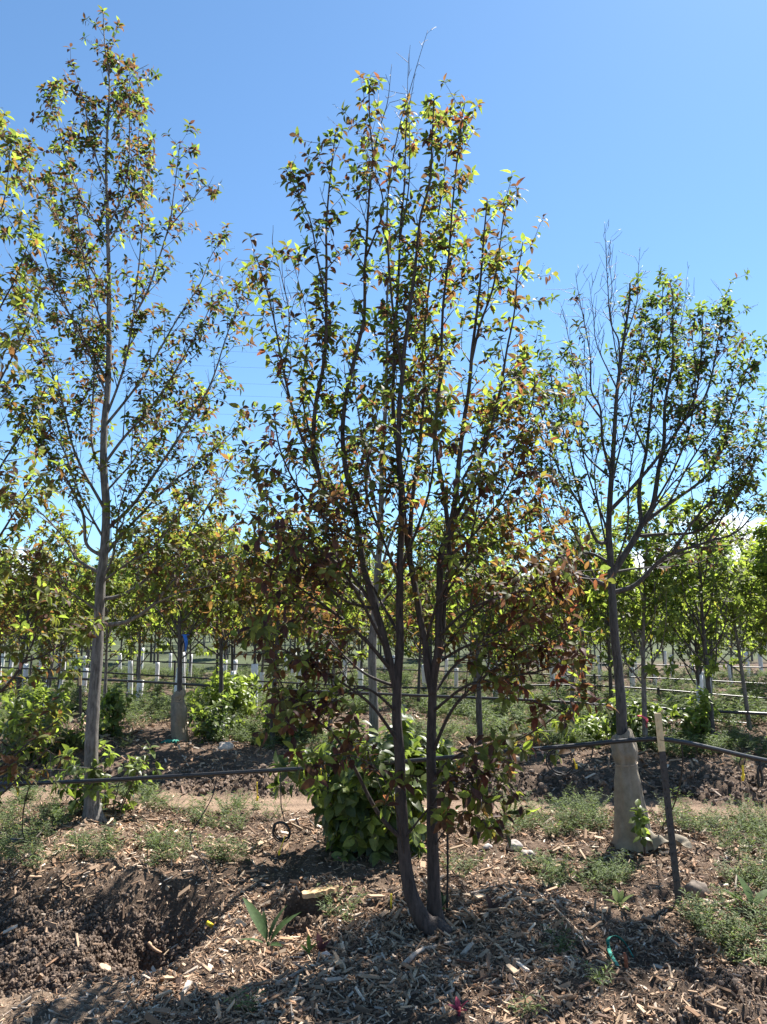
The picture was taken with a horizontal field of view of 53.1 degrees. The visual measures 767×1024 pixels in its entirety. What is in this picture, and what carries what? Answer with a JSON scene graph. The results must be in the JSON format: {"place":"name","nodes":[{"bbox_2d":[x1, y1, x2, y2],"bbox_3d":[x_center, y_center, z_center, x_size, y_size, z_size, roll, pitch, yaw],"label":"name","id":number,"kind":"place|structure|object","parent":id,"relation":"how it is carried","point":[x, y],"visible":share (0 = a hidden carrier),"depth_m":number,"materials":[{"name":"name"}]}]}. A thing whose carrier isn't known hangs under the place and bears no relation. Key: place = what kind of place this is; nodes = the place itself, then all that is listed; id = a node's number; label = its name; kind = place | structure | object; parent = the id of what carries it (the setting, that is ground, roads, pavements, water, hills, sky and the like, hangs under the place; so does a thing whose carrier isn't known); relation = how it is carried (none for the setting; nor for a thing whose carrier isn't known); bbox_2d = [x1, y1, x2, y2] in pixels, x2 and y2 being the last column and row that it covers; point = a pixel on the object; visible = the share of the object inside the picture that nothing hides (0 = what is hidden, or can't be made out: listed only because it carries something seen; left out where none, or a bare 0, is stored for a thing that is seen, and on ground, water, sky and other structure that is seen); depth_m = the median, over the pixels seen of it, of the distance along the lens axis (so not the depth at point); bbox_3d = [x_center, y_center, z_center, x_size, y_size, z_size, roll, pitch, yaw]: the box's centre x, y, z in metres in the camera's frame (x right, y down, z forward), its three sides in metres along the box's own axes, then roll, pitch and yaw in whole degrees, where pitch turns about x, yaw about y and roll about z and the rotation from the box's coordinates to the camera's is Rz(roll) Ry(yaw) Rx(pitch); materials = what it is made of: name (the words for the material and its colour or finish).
{"place":"outdoors","nodes":[
{"label":"outdoors","id":0,"kind":"place"},
{"bbox_2d":[0,627,766,1023],"bbox_3d":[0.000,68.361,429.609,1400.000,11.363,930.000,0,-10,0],"label":"ground","id":1,"kind":"structure","parent":0,"point":[300,803],"depth_m":5.13,"materials":[{"name":"brown soil"}]},
{"bbox_2d":[0,534,17,629],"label":"nursery tree","id":2,"kind":"object","parent":1,"relation":"on","point":[4,588],"visible":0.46,"depth_m":13.41,"materials":[{"name":"green plant"}]},
{"bbox_2d":[0,590,18,654],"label":"nursery tree","id":3,"kind":"object","parent":1,"relation":"on","point":[5,629],"visible":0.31,"depth_m":18.66,"materials":[{"name":"green plant"}]},
{"bbox_2d":[0,597,20,682],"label":"nursery tree","id":4,"kind":"object","parent":1,"relation":"on","point":[5,640],"visible":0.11,"depth_m":23.38,"materials":[{"name":"green plant"}]},
{"bbox_2d":[8,573,62,691],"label":"nursery tree","id":5,"kind":"object","parent":1,"relation":"on","point":[25,671],"visible":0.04,"depth_m":22.30,"materials":[{"name":"green plant"}]},
{"bbox_2d":[0,525,76,698],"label":"nursery tree","id":6,"kind":"object","parent":1,"relation":"on","point":[7,599],"visible":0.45,"depth_m":14.37,"materials":[{"name":"green plant"}]},
{"bbox_2d":[21,593,70,683],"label":"nursery tree","id":7,"kind":"object","parent":1,"relation":"on","point":[44,641],"visible":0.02,"depth_m":19.58,"materials":[{"name":"green plant"}]},
{"bbox_2d":[10,535,94,705],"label":"nursery tree","id":8,"kind":"object","parent":1,"relation":"on","point":[65,621],"visible":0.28,"depth_m":15.26,"materials":[{"name":"green plant"}]},
{"bbox_2d":[0,110,113,806],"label":"edge tree","id":9,"kind":"object","parent":1,"relation":"on","point":[47,736],"visible":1,"depth_m":5.32,"materials":[{"name":"green plant"}]},
{"bbox_2d":[0,679,114,764],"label":"green bush","id":10,"kind":"object","parent":1,"relation":"on","point":[13,703],"visible":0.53,"depth_m":9.46,"materials":[{"name":"green plant"}]},
{"bbox_2d":[32,586,86,700],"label":"nursery tree","id":11,"kind":"object","parent":1,"relation":"on","point":[59,682],"visible":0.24,"depth_m":17.26,"materials":[{"name":"green plant"}]},
{"bbox_2d":[79,676,81,716],"bbox_3d":[-5.099,3.361,12.938,0.136,1.187,0.051,0,-10,0],"label":"stake","id":12,"kind":"object","parent":1,"relation":"on","point":[80,695],"visible":0.66,"depth_m":12.96,"materials":[{"name":"wood"}]},
{"bbox_2d":[67,547,119,691],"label":"nursery tree","id":13,"kind":"object","parent":1,"relation":"on","point":[85,675],"visible":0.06,"depth_m":22.69,"materials":[{"name":"green plant"}]},
{"bbox_2d":[52,732,163,816],"bbox_3d":[-2.523,2.387,6.948,0.916,0.774,0.820,8,-13,-41],"label":"sucker bush","id":14,"kind":"object","parent":1,"relation":"on","point":[73,792],"visible":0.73,"depth_m":6.86,"materials":[{"name":"green plant"}]},
{"bbox_2d":[62,542,156,709],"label":"nursery tree","id":15,"kind":"object","parent":1,"relation":"on","point":[109,588],"visible":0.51,"depth_m":12.68,"materials":[{"name":"green plant"}]},
{"bbox_2d":[99,682,138,736],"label":"green bush","id":16,"kind":"object","parent":1,"relation":"on","point":[118,705],"visible":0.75,"depth_m":10.40,"materials":[{"name":"green plant"}]},
{"bbox_2d":[94,522,174,711],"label":"nursery tree","id":17,"kind":"object","parent":1,"relation":"on","point":[139,652],"visible":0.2,"depth_m":17.30,"materials":[{"name":"green plant"}]},
{"bbox_2d":[108,559,161,695],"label":"nursery tree","id":18,"kind":"object","parent":1,"relation":"on","point":[130,669],"visible":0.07,"depth_m":19.08,"materials":[{"name":"green plant"}]},
{"bbox_2d":[0,5,270,823],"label":"straight tree","id":19,"kind":"object","parent":1,"relation":"on","point":[92,810],"visible":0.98,"depth_m":7.28,"materials":[{"name":"green plant"}]},
{"bbox_2d":[143,609,184,686],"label":"nursery tree","id":20,"kind":"object","parent":1,"relation":"on","point":[157,665],"visible":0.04,"depth_m":25.32,"materials":[{"name":"green plant"}]},
{"bbox_2d":[137,511,227,691],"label":"nursery tree","id":21,"kind":"object","parent":1,"relation":"on","point":[199,651],"visible":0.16,"depth_m":15.71,"materials":[{"name":"green plant"}]},
{"bbox_2d":[167,567,198,689],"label":"nursery tree","id":22,"kind":"object","parent":1,"relation":"on","point":[183,664],"visible":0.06,"depth_m":22.34,"materials":[{"name":"green plant"}]},
{"bbox_2d":[121,488,252,743],"bbox_3d":[-2.804,1.459,10.892,1.869,3.674,1.556,2,-10,-13],"label":"nursery tree","id":23,"kind":"object","parent":1,"relation":"on","point":[179,728],"visible":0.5,"depth_m":10.76,"materials":[{"name":"green plant"}]},
{"bbox_2d":[174,609,200,678],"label":"nursery tree","id":24,"kind":"object","parent":1,"relation":"on","point":[190,664],"visible":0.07,"depth_m":29.12,"materials":[{"name":"green plant"}]},
{"bbox_2d":[160,502,271,723],"bbox_3d":[-2.618,1.597,11.842,1.683,3.590,1.630,0,-10,2],"label":"nursery tree","id":25,"kind":"object","parent":1,"relation":"on","point":[221,606],"visible":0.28,"depth_m":11.74,"materials":[{"name":"green plant"}]},
{"bbox_2d":[186,689,245,743],"bbox_3d":[-2.398,2.875,10.611,0.934,0.843,0.834,0,-10,0],"label":"green bush","id":26,"kind":"object","parent":1,"relation":"on","point":[213,722],"visible":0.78,"depth_m":10.55,"materials":[{"name":"green plant"}]},
{"bbox_2d":[190,576,251,674],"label":"nursery tree","id":27,"kind":"object","parent":1,"relation":"on","point":[216,645],"visible":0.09,"depth_m":17.06,"materials":[{"name":"green plant"}]},
{"bbox_2d":[185,659,260,724],"bbox_3d":[-2.529,2.965,12.571,1.222,1.224,1.272,0,-10,0],"label":"green bush","id":28,"kind":"object","parent":1,"relation":"on","point":[244,699],"visible":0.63,"depth_m":12.30,"materials":[{"name":"green plant"}]},
{"bbox_2d":[218,742,233,749],"bbox_3d":[-2.052,3.048,10.014,0.210,0.100,0.193,0,-10,0],"label":"pale rock","id":29,"kind":"object","parent":1,"relation":"on","point":[226,745],"visible":0.91,"depth_m":9.96,"materials":[{"name":"stone"}]},
{"bbox_2d":[225,589,253,682],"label":"nursery tree","id":30,"kind":"object","parent":1,"relation":"on","point":[233,672],"visible":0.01,"depth_m":21.41,"materials":[{"name":"green plant"}]},
{"bbox_2d":[223,552,285,705],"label":"nursery tree","id":31,"kind":"object","parent":1,"relation":"on","point":[254,667],"visible":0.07,"depth_m":14.51,"materials":[{"name":"green plant"}]},
{"bbox_2d":[240,555,291,700],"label":"nursery tree","id":32,"kind":"object","parent":1,"relation":"on","point":[261,677],"visible":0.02,"depth_m":19.11,"materials":[{"name":"green plant"}]},
{"bbox_2d":[213,507,324,741],"bbox_3d":[-1.518,1.587,10.617,1.720,3.380,1.431,6,-11,-30],"label":"nursery tree","id":33,"kind":"object","parent":1,"relation":"on","point":[262,606],"visible":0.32,"depth_m":10.56,"materials":[{"name":"green plant"}]},
{"bbox_2d":[240,897,299,946],"bbox_3d":[-0.617,2.189,4.036,0.339,0.242,0.234,-2,-10,12],"label":"broadleaf weed","id":34,"kind":"object","parent":1,"relation":"on","point":[259,920],"visible":0.86,"depth_m":4.05,"materials":[{"name":"green plant"}]},
{"bbox_2d":[255,686,334,743],"bbox_3d":[-1.287,2.915,10.739,0.990,1.036,1.188,-7,-11,34],"label":"green bush","id":35,"kind":"object","parent":1,"relation":"on","point":[264,720],"visible":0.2,"depth_m":10.61,"materials":[{"name":"green plant"}]},
{"bbox_2d":[275,527,358,700],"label":"nursery tree","id":36,"kind":"object","parent":1,"relation":"on","point":[346,592],"visible":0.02,"depth_m":16.89,"materials":[{"name":"green plant"}]},
{"bbox_2d":[302,884,338,898],"bbox_3d":[-0.376,2.266,4.591,0.222,0.054,0.113,2,-10,-14],"label":"splintered plank","id":37,"kind":"object","parent":1,"relation":"on","point":[310,893],"visible":0.94,"depth_m":4.57,"materials":[{"name":"brown wood"}]},
{"bbox_2d":[311,932,331,951],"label":"red weed","id":38,"kind":"object","parent":1,"relation":"on","point":[321,945],"visible":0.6,"depth_m":3.98,"materials":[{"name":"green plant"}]},
{"bbox_2d":[294,523,387,733],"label":"nursery tree","id":39,"kind":"object","parent":1,"relation":"on","point":[351,618],"visible":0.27,"depth_m":11.00,"materials":[{"name":"green plant"}]},
{"bbox_2d":[266,705,457,866],"bbox_3d":[-0.085,2.051,5.746,1.454,1.284,1.313,4,-10,-22],"label":"leafy bush","id":40,"kind":"object","parent":1,"relation":"on","point":[351,820],"visible":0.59,"depth_m":5.40,"materials":[{"name":"green plant"}]},
{"bbox_2d":[251,218,477,735],"bbox_3d":[-0.112,-0.036,6.371,2.090,5.440,1.038,0,-10,0],"label":"slim tree","id":41,"kind":"object","parent":1,"relation":"on","point":[373,715],"visible":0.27,"depth_m":6.31,"materials":[{"name":"green plant"}]},
{"bbox_2d":[346,596,383,650],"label":"nursery tree","id":42,"kind":"object","parent":1,"relation":"on","point":[358,641],"visible":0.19,"depth_m":22.09,"materials":[{"name":"green plant"}]},
{"bbox_2d":[346,552,387,698],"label":"nursery tree","id":43,"kind":"object","parent":1,"relation":"on","point":[360,676],"visible":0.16,"depth_m":18.84,"materials":[{"name":"green plant"}]},
{"bbox_2d":[0,704,766,1023],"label":"wood chips","id":44,"kind":"object","parent":1,"relation":"on","point":[521,968],"visible":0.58,"depth_m":4.19,"materials":[{"name":"brown wood"}]},
{"bbox_2d":[0,660,766,1019],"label":"weeds","id":45,"kind":"object","parent":1,"relation":"on","point":[490,714],"visible":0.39,"depth_m":7.47,"materials":[{"name":"green plant"}]},
{"bbox_2d":[0,754,766,1023],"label":"soil clods","id":46,"kind":"object","parent":1,"relation":"on","point":[67,973],"visible":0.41,"depth_m":4.83,"materials":[{"name":"brown soil"}]},
{"bbox_2d":[367,579,407,651],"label":"nursery tree","id":47,"kind":"object","parent":1,"relation":"on","point":[390,602],"visible":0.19,"depth_m":24.34,"materials":[{"name":"green plant"}]},
{"bbox_2d":[384,565,435,705],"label":"nursery tree","id":48,"kind":"object","parent":1,"relation":"on","point":[412,622],"visible":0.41,"depth_m":14.93,"materials":[{"name":"green plant"}]},
{"bbox_2d":[214,27,619,936],"bbox_3d":[0.168,-0.594,4.740,2.318,6.120,2.055,0,-10,0],"label":"multi stem tree","id":49,"kind":"object","parent":1,"relation":"on","point":[430,919],"visible":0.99,"depth_m":4.42,"materials":[{"name":"green plant"}]},
{"bbox_2d":[393,567,452,690],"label":"nursery tree","id":50,"kind":"object","parent":1,"relation":"on","point":[422,666],"visible":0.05,"depth_m":21.07,"materials":[{"name":"green plant"}]},
{"bbox_2d":[402,945,447,967],"bbox_3d":[0.204,2.226,3.867,0.301,0.054,0.051,8,-12,-38],"label":"fallen stick","id":51,"kind":"object","parent":1,"relation":"on","point":[410,957],"visible":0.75,"depth_m":3.85,"materials":[{"name":"grey wood"}]},
{"bbox_2d":[393,497,470,662],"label":"nursery tree","id":52,"kind":"object","parent":1,"relation":"on","point":[424,524],"visible":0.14,"depth_m":17.19,"materials":[{"name":"green plant"}]},
{"bbox_2d":[446,834,448,912],"bbox_3d":[0.364,2.097,4.394,0.025,0.565,0.013,0,-10,0],"label":"thin rod","id":53,"kind":"object","parent":1,"relation":"on","point":[447,869],"visible":0.66,"depth_m":4.39,"materials":[{"name":"brown metal"}]},
{"bbox_2d":[444,581,469,689],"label":"nursery tree","id":54,"kind":"object","parent":1,"relation":"on","point":[456,669],"visible":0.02,"depth_m":23.86,"materials":[{"name":"green plant"}]},
{"bbox_2d":[448,996,466,1015],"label":"seedling","id":55,"kind":"object","parent":1,"relation":"on","point":[458,1007],"visible":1,"depth_m":3.21,"materials":[{"name":"pink plant"}]},
{"bbox_2d":[446,561,496,694],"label":"nursery tree","id":56,"kind":"object","parent":1,"relation":"on","point":[462,639],"visible":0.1,"depth_m":18.20,"materials":[{"name":"green plant"}]},
{"bbox_2d":[410,486,536,743],"bbox_3d":[1.177,1.374,10.356,1.630,3.590,1.683,-8,-12,39],"label":"nursery tree","id":57,"kind":"object","parent":1,"relation":"on","point":[476,564],"visible":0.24,"depth_m":10.33,"materials":[{"name":"green plant"}]},
{"bbox_2d":[456,569,539,717],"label":"nursery tree","id":58,"kind":"object","parent":1,"relation":"on","point":[481,615],"visible":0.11,"depth_m":15.90,"materials":[{"name":"green plant"}]},
{"bbox_2d":[522,571,580,689],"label":"nursery tree","id":59,"kind":"object","parent":1,"relation":"on","point":[550,671],"visible":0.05,"depth_m":20.86,"materials":[{"name":"green plant"}]},
{"bbox_2d":[547,489,606,689],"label":"nursery tree","id":60,"kind":"object","parent":1,"relation":"on","point":[581,536],"visible":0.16,"depth_m":14.55,"materials":[{"name":"green plant"}]},
{"bbox_2d":[526,513,628,743],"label":"nursery tree","id":61,"kind":"object","parent":1,"relation":"on","point":[587,612],"visible":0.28,"depth_m":10.85,"materials":[{"name":"green plant"}]},
{"bbox_2d":[549,711,614,743],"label":"green bush","id":62,"kind":"object","parent":1,"relation":"on","point":[592,726],"visible":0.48,"depth_m":10.62,"materials":[{"name":"green plant"}]},
{"bbox_2d":[571,506,642,698],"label":"nursery tree","id":63,"kind":"object","parent":1,"relation":"on","point":[607,641],"visible":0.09,"depth_m":15.95,"materials":[{"name":"green plant"}]},
{"bbox_2d":[584,582,648,696],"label":"nursery tree","id":64,"kind":"object","parent":1,"relation":"on","point":[605,647],"visible":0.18,"depth_m":18.02,"materials":[{"name":"green plant"}]},
{"bbox_2d":[603,888,633,910],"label":"seedling","id":65,"kind":"object","parent":1,"relation":"on","point":[618,897],"visible":0.92,"depth_m":4.63,"materials":[{"name":"green plant"}]},
{"bbox_2d":[606,935,633,966],"bbox_3d":[1.172,2.269,3.912,0.142,0.181,0.676,-4,-10,23],"label":"webbing strap","id":66,"kind":"object","parent":1,"relation":"on","point":[609,949],"visible":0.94,"depth_m":4.15,"materials":[{"name":"teal plastic"}]},
{"bbox_2d":[593,564,661,695],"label":"nursery tree","id":67,"kind":"object","parent":1,"relation":"on","point":[632,681],"visible":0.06,"depth_m":21.22,"materials":[{"name":"green plant"}]},
{"bbox_2d":[491,221,766,852],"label":"wrapped tree","id":68,"kind":"object","parent":1,"relation":"on","point":[628,792],"visible":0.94,"depth_m":6.17,"materials":[{"name":"green plant"}]},
{"bbox_2d":[629,799,652,856],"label":"creeper","id":69,"kind":"object","parent":68,"relation":"attached to","point":[640,830],"visible":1,"depth_m":5.53,"materials":[{"name":"green plant"}]},
{"bbox_2d":[597,689,667,746],"bbox_3d":[3.300,2.779,10.127,0.885,0.938,1.178,-4,-10,22],"label":"green bush","id":70,"kind":"object","parent":1,"relation":"on","point":[633,712],"visible":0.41,"depth_m":9.99,"materials":[{"name":"green plant"}]},
{"bbox_2d":[578,483,700,750],"bbox_3d":[3.335,1.334,9.855,1.555,3.523,1.514,6,-11,-32],"label":"nursery tree","id":71,"kind":"object","parent":1,"relation":"on","point":[634,612],"visible":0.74,"depth_m":9.77,"materials":[{"name":"green plant"}]},
{"bbox_2d":[639,591,672,688],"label":"nursery tree","id":72,"kind":"object","parent":1,"relation":"on","point":[653,675],"visible":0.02,"depth_m":23.34,"materials":[{"name":"green plant"}]},
{"bbox_2d":[654,713,681,901],"bbox_3d":[1.793,1.956,4.811,0.120,1.354,0.054,0,-10,0],"label":"stake","id":73,"kind":"object","parent":1,"relation":"on","point":[667,804],"visible":0.96,"depth_m":4.82,"materials":[{"name":"wood"}]},
{"bbox_2d":[0,737,766,785],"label":"irrigation hose","id":74,"kind":"object","parent":73,"relation":"attached to","point":[541,748],"visible":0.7,"depth_m":5.26,"materials":[{"name":"black plastic"}]},
{"bbox_2d":[10,783,37,843],"bbox_3d":[-2.702,2.285,5.801,0.192,0.495,0.205,0,-10,0],"label":"drip line","id":75,"kind":"object","parent":74,"relation":"hanging from","point":[17,839],"visible":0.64,"depth_m":5.76,"materials":[{"name":"black plastic"}]},
{"bbox_2d":[190,777,216,873],"bbox_3d":[-1.253,2.145,5.292,0.169,0.535,0.482,2,-10,-9],"label":"drip line","id":76,"kind":"object","parent":74,"relation":"hanging from","point":[198,822],"visible":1,"depth_m":5.44,"materials":[{"name":"black plastic"}]},
{"bbox_2d":[272,772,290,854],"bbox_3d":[-0.714,2.109,5.377,0.137,0.536,0.078,-8,-13,41],"label":"drip line","id":77,"kind":"object","parent":74,"relation":"hanging from","point":[277,838],"visible":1,"depth_m":5.36,"materials":[{"name":"black plastic"}]},
{"bbox_2d":[546,746,593,775],"bbox_3d":[1.217,1.624,5.013,0.314,0.207,0.070,-2,-10,13],"label":"drip line","id":78,"kind":"object","parent":74,"relation":"hanging from","point":[572,767],"visible":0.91,"depth_m":5.02,"materials":[{"name":"black plastic"}]},
{"bbox_2d":[655,744,682,834],"bbox_3d":[1.986,2.046,5.454,0.045,0.956,1.232,-1,-10,5],"label":"drip line","id":79,"kind":"object","parent":74,"relation":"hanging from","point":[678,788],"visible":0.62,"depth_m":5.00,"materials":[{"name":"black plastic"}]},
{"bbox_2d":[756,761,763,787],"bbox_3d":[2.463,1.713,5.026,0.046,0.179,0.018,0,-10,0],"label":"drip line","id":80,"kind":"object","parent":74,"relation":"hanging from","point":[758,770],"visible":1,"depth_m":5.02,"materials":[{"name":"black plastic"}]},
{"bbox_2d":[647,707,692,743],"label":"green bush","id":81,"kind":"object","parent":1,"relation":"on","point":[685,724],"visible":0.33,"depth_m":10.03,"materials":[{"name":"green plant"}]},
{"bbox_2d":[637,539,737,704],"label":"nursery tree","id":82,"kind":"object","parent":1,"relation":"on","point":[674,606],"visible":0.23,"depth_m":14.15,"materials":[{"name":"green plant"}]},
{"bbox_2d":[665,685,720,742],"bbox_3d":[4.099,2.732,10.046,0.610,0.919,0.780,-7,-12,36],"label":"green bush","id":83,"kind":"object","parent":1,"relation":"on","point":[702,721],"visible":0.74,"depth_m":9.93,"materials":[{"name":"green plant"}]},
{"bbox_2d":[682,880,709,899],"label":"rock","id":84,"kind":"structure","parent":1,"relation":"on","point":[695,886],"depth_m":4.85,"materials":[{"name":"beige stone"}]},
{"bbox_2d":[648,467,757,741],"bbox_3d":[4.174,1.221,10.157,1.624,3.730,1.352,9,-13,-44],"label":"nursery tree","id":85,"kind":"object","parent":1,"relation":"on","point":[695,595],"visible":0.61,"depth_m":10.04,"materials":[{"name":"green plant"}]},
{"bbox_2d":[658,535,754,693],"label":"nursery tree","id":86,"kind":"object","parent":1,"relation":"on","point":[732,662],"visible":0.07,"depth_m":15.78,"materials":[{"name":"green plant"}]},
{"bbox_2d":[682,517,766,729],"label":"nursery tree","id":87,"kind":"object","parent":1,"relation":"on","point":[746,578],"visible":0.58,"depth_m":11.63,"materials":[{"name":"green plant"}]},
{"bbox_2d":[718,618,753,684],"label":"nursery tree","id":88,"kind":"object","parent":1,"relation":"on","point":[730,671],"visible":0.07,"depth_m":26.64,"materials":[{"name":"green plant"}]},
{"bbox_2d":[721,874,766,912],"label":"broadleaf weed","id":89,"kind":"object","parent":1,"relation":"on","point":[745,886],"visible":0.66,"depth_m":4.66,"materials":[{"name":"green plant"}]},
{"bbox_2d":[734,537,766,645],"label":"nursery tree","id":90,"kind":"object","parent":1,"relation":"on","point":[757,636],"visible":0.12,"depth_m":18.43,"materials":[{"name":"green plant"}]},
{"bbox_2d":[736,491,766,633],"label":"nursery tree","id":91,"kind":"object","parent":1,"relation":"on","point":[760,533],"visible":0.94,"depth_m":11.18,"materials":[{"name":"green plant"}]},
{"bbox_2d":[737,565,766,660],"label":"nursery tree","id":92,"kind":"object","parent":1,"relation":"on","point":[753,645],"visible":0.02,"depth_m":23.48,"materials":[{"name":"green plant"}]},
{"bbox_2d":[738,515,766,656],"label":"nursery tree","id":93,"kind":"object","parent":1,"relation":"on","point":[763,651],"visible":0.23,"depth_m":16.27,"materials":[{"name":"green plant"}]},
{"bbox_3d":[1.449,3.222,11.845,0.057,0.917,0.051,0,-10,0],"label":"stake","id":94,"kind":"object","parent":1,"relation":"on","visible":0},
{"bbox_2d":[4,676,766,714],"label":"irrigation hose","id":95,"kind":"object","parent":94,"relation":"attached to","point":[438,696],"visible":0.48,"depth_m":12.24,"materials":[{"name":"black rubber"}]},
{"bbox_3d":[5.868,3.989,16.366,0.045,0.489,0.045,0,-10,0],"label":"stake","id":96,"kind":"object","parent":1,"relation":"on","visible":0},
{"bbox_2d":[0,667,766,698],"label":"irrigation hose","id":97,"kind":"object","parent":96,"relation":"attached to","point":[391,687],"visible":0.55,"depth_m":16.63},
{"bbox_3d":[5.812,4.731,21.109,0.045,0.567,0.045,0,-10,0],"label":"stake","id":98,"kind":"object","parent":1,"relation":"on","visible":0},
{"bbox_2d":[1,656,766,683],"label":"irrigation hose","id":99,"kind":"object","parent":98,"relation":"attached to","point":[409,670],"visible":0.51,"depth_m":21.59,"materials":[{"name":"black rubber"}]},
{"bbox_3d":[-9.061,5.645,28.256,0.045,1.136,0.045,0,-10,0],"label":"stake","id":100,"kind":"object","parent":1,"relation":"on","visible":0},
{"bbox_2d":[20,650,766,667],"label":"irrigation hose","id":101,"kind":"object","parent":100,"relation":"attached to","point":[422,659],"visible":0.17,"depth_m":27.48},
{"bbox_2d":[0,0,766,625],"label":"sky","id":102,"kind":"structure","parent":0,"point":[645,118],"materials":[{"name":"blue"}]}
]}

